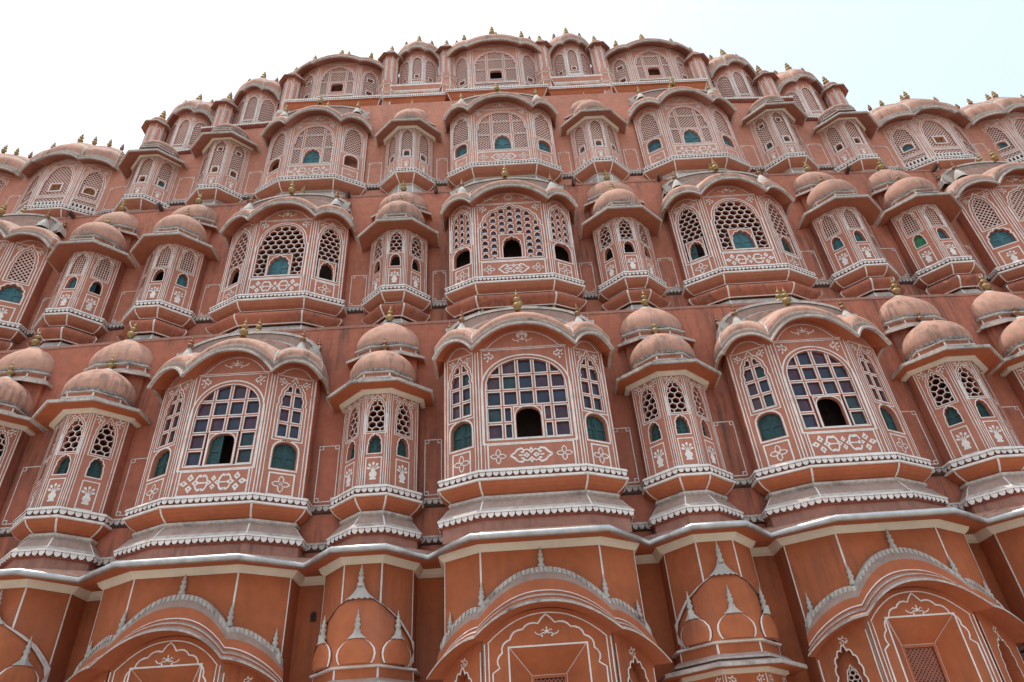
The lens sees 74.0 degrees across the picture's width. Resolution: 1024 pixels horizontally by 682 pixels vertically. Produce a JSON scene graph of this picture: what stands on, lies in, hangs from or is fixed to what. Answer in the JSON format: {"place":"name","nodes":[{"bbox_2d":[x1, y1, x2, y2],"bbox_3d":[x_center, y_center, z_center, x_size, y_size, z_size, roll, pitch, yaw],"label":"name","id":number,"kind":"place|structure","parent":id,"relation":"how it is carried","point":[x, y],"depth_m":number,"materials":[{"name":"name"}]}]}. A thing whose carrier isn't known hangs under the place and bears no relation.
{"place":"outdoors","nodes":[
{"label":"outdoors","id":0,"kind":"place"},
{"bbox_2d":[0,25,1023,681],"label":"palace","id":1,"kind":"structure","parent":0,"point":[564,357],"depth_m":10.31,"materials":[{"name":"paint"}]},
{"bbox_2d":[0,144,32,192],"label":"bay window","id":2,"kind":"structure","parent":1,"relation":"in","point":[10,164],"depth_m":16.44,"materials":[{"name":"pink stone"}]},
{"bbox_2d":[0,329,54,510],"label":"turret window","id":3,"kind":"structure","parent":1,"relation":"in","point":[22,388],"depth_m":10.50,"materials":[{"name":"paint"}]},
{"bbox_2d":[0,203,66,350],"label":"bay window","id":4,"kind":"structure","parent":1,"relation":"in","point":[26,239],"depth_m":13.27,"materials":[{"name":"stone"}]},
{"bbox_2d":[14,133,124,217],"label":"bay window","id":5,"kind":"structure","parent":1,"relation":"in","point":[59,173],"depth_m":16.02,"materials":[{"name":"pink stone"}]},
{"bbox_2d":[0,321,152,570],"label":"turret window","id":6,"kind":"structure","parent":1,"relation":"in","point":[96,416],"depth_m":9.81,"materials":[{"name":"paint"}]},
{"bbox_2d":[27,199,139,347],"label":"turret window","id":7,"kind":"structure","parent":1,"relation":"in","point":[93,263],"depth_m":12.92,"materials":[{"name":"pink stone"}]},
{"bbox_2d":[112,140,188,211],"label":"turret window","id":8,"kind":"structure","parent":1,"relation":"in","point":[145,162],"depth_m":15.70,"materials":[{"name":"pink stone"}]},
{"bbox_2d":[117,192,219,340],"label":"turret window","id":9,"kind":"structure","parent":1,"relation":"in","point":[177,252],"depth_m":12.90,"materials":[{"name":"pink stone"}]},
{"bbox_2d":[113,318,329,560],"bbox_3d":[-4.168,1.173,10.036,2.650,4.217,0.860,-3,-35,-1],"label":"bay window","id":10,"kind":"structure","parent":1,"relation":"in","point":[227,470],"depth_m":9.76,"materials":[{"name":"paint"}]},
{"bbox_2d":[185,123,260,205],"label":"turret window","id":11,"kind":"structure","parent":1,"relation":"in","point":[218,146],"depth_m":15.80,"materials":[{"name":"pink stone"}]},
{"bbox_2d":[205,181,357,333],"bbox_3d":[-4.395,-1.682,13.070,2.615,4.551,0.860,-3,-35,-1],"label":"bay window","id":12,"kind":"structure","parent":1,"relation":"in","point":[284,265],"depth_m":12.93,"materials":[{"name":"stone"}]},
{"bbox_2d":[254,96,374,199],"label":"bay window","id":13,"kind":"structure","parent":1,"relation":"in","point":[286,135],"depth_m":15.82,"materials":[{"name":"stone"}]},
{"bbox_2d":[295,49,384,98],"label":"bay window","id":14,"kind":"structure","parent":1,"relation":"in","point":[354,72],"depth_m":19.04,"materials":[{"name":"pink stone"}]},
{"bbox_2d":[326,306,435,548],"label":"turret window","id":15,"kind":"structure","parent":1,"relation":"in","point":[378,499],"depth_m":9.83,"materials":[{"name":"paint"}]},
{"bbox_2d":[357,179,439,324],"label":"turret window","id":16,"kind":"structure","parent":1,"relation":"in","point":[398,238],"depth_m":12.92,"materials":[{"name":"pink stone"}]},
{"bbox_2d":[375,99,442,193],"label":"turret window","id":17,"kind":"structure","parent":1,"relation":"in","point":[410,128],"depth_m":15.70,"materials":[{"name":"pink stone"}]},
{"bbox_2d":[447,25,541,92],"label":"bay window","id":18,"kind":"structure","parent":1,"relation":"in","point":[502,59],"depth_m":19.21,"materials":[{"name":"pink stone"}]},
{"bbox_2d":[443,82,562,189],"bbox_3d":[-0.241,-4.844,15.919,2.736,4.439,0.860,-3,-35,-1],"label":"bay window","id":19,"kind":"structure","parent":1,"relation":"in","point":[466,118],"depth_m":15.76,"materials":[{"name":"stone"}]},
{"bbox_2d":[440,165,586,319],"bbox_3d":[-0.019,-2.008,13.071,2.703,4.584,0.860,-3,-35,-1],"label":"bay window","id":20,"kind":"structure","parent":1,"relation":"in","point":[507,234],"depth_m":12.92,"materials":[{"name":"pink stone"}]},
{"bbox_2d":[432,289,633,545],"bbox_3d":[0.207,0.775,9.916,2.723,4.212,0.860,-3,-35,-1],"label":"bay window","id":21,"kind":"structure","parent":1,"relation":"in","point":[530,441],"depth_m":9.61,"materials":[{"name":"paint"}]},
{"bbox_2d":[560,92,629,182],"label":"turret window","id":22,"kind":"structure","parent":1,"relation":"in","point":[592,155],"depth_m":15.78,"materials":[{"name":"pink stone"}]},
{"bbox_2d":[580,169,669,310],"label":"turret window","id":23,"kind":"structure","parent":1,"relation":"in","point":[620,227],"depth_m":13.01,"materials":[{"name":"pink stone"}]},
{"bbox_2d":[604,34,692,82],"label":"bay window","id":24,"kind":"structure","parent":1,"relation":"in","point":[643,54],"depth_m":19.22,"materials":[{"name":"pink stone"}]},
{"bbox_2d":[614,290,743,533],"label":"turret window","id":25,"kind":"structure","parent":1,"relation":"in","point":[687,481],"depth_m":9.92,"materials":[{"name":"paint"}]},
{"bbox_2d":[627,78,751,179],"bbox_3d":[4.140,-5.034,16.092,2.607,4.427,0.860,-3,-35,-1],"label":"bay window","id":26,"kind":"structure","parent":1,"relation":"in","point":[662,153],"depth_m":15.98,"materials":[{"name":"stone"}]},
{"bbox_2d":[660,158,821,305],"bbox_3d":[4.364,-2.184,13.231,2.625,4.523,0.860,-3,-35,-1],"label":"bay window","id":27,"kind":"structure","parent":1,"relation":"in","point":[732,236],"depth_m":13.09,"materials":[{"name":"stone"}]},
{"bbox_2d":[739,95,819,173],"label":"turret window","id":28,"kind":"structure","parent":1,"relation":"in","point":[785,150],"depth_m":16.06,"materials":[{"name":"pink stone"}]},
{"bbox_2d":[713,287,948,527],"bbox_3d":[4.588,0.640,10.219,2.654,4.260,0.860,-3,-35,-1],"label":"bay window","id":29,"kind":"structure","parent":1,"relation":"in","point":[825,432],"depth_m":9.94,"materials":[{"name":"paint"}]},
{"bbox_2d":[793,162,905,297],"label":"turret window","id":30,"kind":"structure","parent":1,"relation":"in","point":[838,219],"depth_m":13.15,"materials":[{"name":"pink stone"}]},
{"bbox_2d":[810,104,888,171],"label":"turret window","id":31,"kind":"structure","parent":1,"relation":"in","point":[852,125],"depth_m":16.02,"materials":[{"name":"pink stone"}]},
{"bbox_2d":[868,91,980,169],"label":"bay window","id":32,"kind":"structure","parent":1,"relation":"in","point":[923,121],"depth_m":16.42,"materials":[{"name":"pink stone"}]},
{"bbox_2d":[867,159,992,294],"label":"turret window","id":33,"kind":"structure","parent":1,"relation":"in","point":[918,216],"depth_m":13.24,"materials":[{"name":"pink stone"}]},
{"bbox_2d":[879,277,1023,513],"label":"turret window","id":34,"kind":"structure","parent":1,"relation":"in","point":[943,368],"depth_m":10.11,"materials":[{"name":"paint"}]},
{"bbox_2d":[935,149,1023,291],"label":"bay window","id":35,"kind":"structure","parent":1,"relation":"in","point":[990,194],"depth_m":13.61,"materials":[{"name":"stone"}]},
{"bbox_2d":[955,91,1023,162],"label":"bay window","id":36,"kind":"structure","parent":1,"relation":"in","point":[1005,115],"depth_m":16.69,"materials":[{"name":"pink stone"}]},
{"bbox_2d":[971,274,1023,407],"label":"turret window","id":37,"kind":"structure","parent":1,"relation":"in","point":[1004,331],"depth_m":11.16,"materials":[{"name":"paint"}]},
{"bbox_2d":[0,0,1023,157],"label":"sky","id":38,"kind":"structure","parent":0,"point":[69,69],"materials":[{"name":"white"}]}
]}

